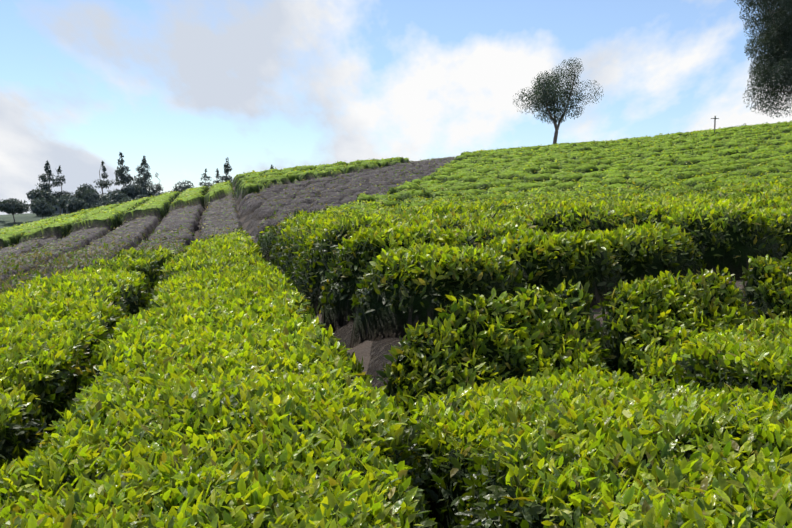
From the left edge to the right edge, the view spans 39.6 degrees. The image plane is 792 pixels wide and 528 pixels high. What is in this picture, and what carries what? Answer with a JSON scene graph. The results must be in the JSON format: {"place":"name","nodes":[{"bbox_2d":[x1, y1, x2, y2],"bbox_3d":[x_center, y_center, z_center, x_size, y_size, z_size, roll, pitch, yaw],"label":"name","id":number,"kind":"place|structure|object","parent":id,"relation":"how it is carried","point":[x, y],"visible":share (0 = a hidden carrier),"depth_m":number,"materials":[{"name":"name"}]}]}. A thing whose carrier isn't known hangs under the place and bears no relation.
{"place":"outdoors","nodes":[
{"label":"outdoors","id":0,"kind":"place"},
{"bbox_2d":[0,187,746,374],"bbox_3d":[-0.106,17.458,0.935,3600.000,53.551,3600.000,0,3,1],"label":"terrain","id":1,"kind":"structure","parent":0,"point":[363,349],"depth_m":32.94,"materials":[{"name":"soil"}]},
{"bbox_2d":[0,198,30,222],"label":"tree","id":2,"kind":"object","parent":1,"relation":"on","point":[12,206],"visible":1,"depth_m":281.79,"materials":[{"name":"green plant"}]},
{"bbox_2d":[26,188,54,215],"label":"tree","id":3,"kind":"object","parent":1,"relation":"on","point":[43,194],"visible":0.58,"depth_m":301.90,"materials":[{"name":"green plant"}]},
{"bbox_2d":[29,198,55,218],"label":"tree","id":4,"kind":"object","parent":1,"relation":"on","point":[39,207],"visible":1,"depth_m":280.00,"materials":[{"name":"green plant"}]},
{"bbox_2d":[36,160,58,204],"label":"pine tree","id":5,"kind":"object","parent":1,"relation":"on","point":[46,186],"visible":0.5,"depth_m":313.09,"materials":[{"name":"green plant"}]},
{"bbox_2d":[49,165,72,213],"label":"pine tree","id":6,"kind":"object","parent":1,"relation":"on","point":[62,192],"visible":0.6,"depth_m":309.94,"materials":[{"name":"green plant"}]},
{"bbox_2d":[51,196,73,213],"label":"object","id":7,"kind":"structure","parent":1,"relation":"on","point":[63,211],"depth_m":331.71,"materials":[{"name":"grey"}]},
{"bbox_2d":[55,194,75,212],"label":"tree","id":8,"kind":"object","parent":1,"relation":"on","point":[62,201],"visible":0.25,"depth_m":296.48,"materials":[{"name":"green plant"}]},
{"bbox_2d":[64,197,89,212],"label":"tree","id":9,"kind":"object","parent":1,"relation":"on","point":[74,205],"visible":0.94,"depth_m":284.66,"materials":[{"name":"green plant"}]},
{"bbox_2d":[74,183,96,203],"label":"tree","id":10,"kind":"object","parent":1,"relation":"on","point":[79,193],"visible":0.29,"depth_m":318.77,"materials":[{"name":"green plant"}]},
{"bbox_2d":[82,189,111,209],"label":"tree","id":11,"kind":"object","parent":1,"relation":"on","point":[91,198],"visible":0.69,"depth_m":301.06,"materials":[{"name":"green plant"}]},
{"bbox_2d":[94,161,113,195],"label":"pine tree","id":12,"kind":"object","parent":1,"relation":"on","point":[105,184],"visible":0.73,"depth_m":317.94,"materials":[{"name":"green plant"}]},
{"bbox_2d":[91,199,118,208],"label":"tree","id":13,"kind":"object","parent":1,"relation":"on","point":[103,202],"visible":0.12,"depth_m":287.84,"materials":[{"name":"green plant"}]},
{"bbox_2d":[105,190,128,201],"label":"tree","id":14,"kind":"object","parent":1,"relation":"on","point":[116,196],"visible":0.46,"depth_m":306.37,"materials":[{"name":"green plant"}]},
{"bbox_2d":[104,152,134,194],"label":"pine tree","id":15,"kind":"object","parent":1,"relation":"on","point":[125,178],"visible":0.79,"depth_m":323.38,"materials":[{"name":"green plant"}]},
{"bbox_2d":[117,196,132,203],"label":"tree","id":16,"kind":"object","parent":1,"relation":"on","point":[124,199],"visible":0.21,"depth_m":292.60,"materials":[{"name":"green plant"}]},
{"bbox_2d":[120,184,148,198],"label":"tree","id":17,"kind":"object","parent":1,"relation":"on","point":[132,191],"visible":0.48,"depth_m":319.80,"materials":[{"name":"green plant"}]},
{"bbox_2d":[133,194,148,200],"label":"tree","id":18,"kind":"object","parent":1,"relation":"on","point":[138,197],"visible":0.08,"depth_m":304.38,"materials":[{"name":"green plant"}]},
{"bbox_2d":[132,156,155,196],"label":"pine tree","id":19,"kind":"object","parent":1,"relation":"on","point":[142,181],"visible":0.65,"depth_m":325.04,"materials":[{"name":"green plant"}]},
{"bbox_2d":[152,173,163,193],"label":"tree","id":20,"kind":"object","parent":1,"relation":"on","point":[157,188],"visible":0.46,"depth_m":321.69,"materials":[{"name":"green plant"}]},
{"bbox_2d":[170,180,193,191],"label":"tree","id":21,"kind":"object","parent":1,"relation":"on","point":[180,187],"visible":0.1,"depth_m":321.24,"materials":[{"name":"green plant"}]},
{"bbox_2d":[199,168,212,188],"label":"tree","id":22,"kind":"object","parent":1,"relation":"on","point":[205,183],"visible":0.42,"depth_m":328.81,"materials":[{"name":"green plant"}]},
{"bbox_2d":[213,168,219,183],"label":"tree","id":23,"kind":"object","parent":1,"relation":"on","point":[217,176],"visible":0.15,"depth_m":329.49,"materials":[{"name":"green plant"}]},
{"bbox_2d":[220,157,232,183],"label":"tree","id":24,"kind":"object","parent":1,"relation":"on","point":[227,177],"visible":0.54,"depth_m":329.69,"materials":[{"name":"green plant"}]},
{"bbox_2d":[0,122,791,527],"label":"tea bushes","id":25,"kind":"object","parent":1,"relation":"on","point":[384,330],"visible":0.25,"depth_m":30.86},
{"bbox_2d":[0,221,791,527],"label":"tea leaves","id":26,"kind":"object","parent":25,"relation":"attached to","point":[115,407],"visible":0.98,"depth_m":4.76,"materials":[{"name":"green plant"}]},
{"bbox_2d":[0,182,791,321],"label":"tea bushes","id":27,"kind":"object","parent":1,"relation":"on","point":[91,281],"visible":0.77,"depth_m":13.40,"materials":[{"name":"green plant"}]},
{"bbox_2d":[0,120,791,260],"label":"tea bushes","id":28,"kind":"object","parent":1,"relation":"on","point":[112,243],"visible":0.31,"depth_m":44.49,"materials":[{"name":"green plant"}]},
{"bbox_2d":[513,57,603,143],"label":"tree","id":29,"kind":"object","parent":1,"relation":"on","point":[546,93],"visible":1,"depth_m":124.94,"materials":[{"name":"green plant"}]},
{"bbox_2d":[711,116,718,132],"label":"utility pole","id":30,"kind":"object","parent":1,"relation":"on","point":[714,118],"visible":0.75,"depth_m":80.17,"materials":[{"name":"grey wood"}]},
{"bbox_2d":[734,0,791,117],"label":"tree","id":31,"kind":"object","parent":1,"relation":"on","point":[774,36],"visible":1,"depth_m":123.43,"materials":[{"name":"green plant"}]},
{"bbox_2d":[0,0,791,214],"label":"sky","id":32,"kind":"structure","parent":0,"point":[187,87],"materials":[{"name":"blue"}]}
]}

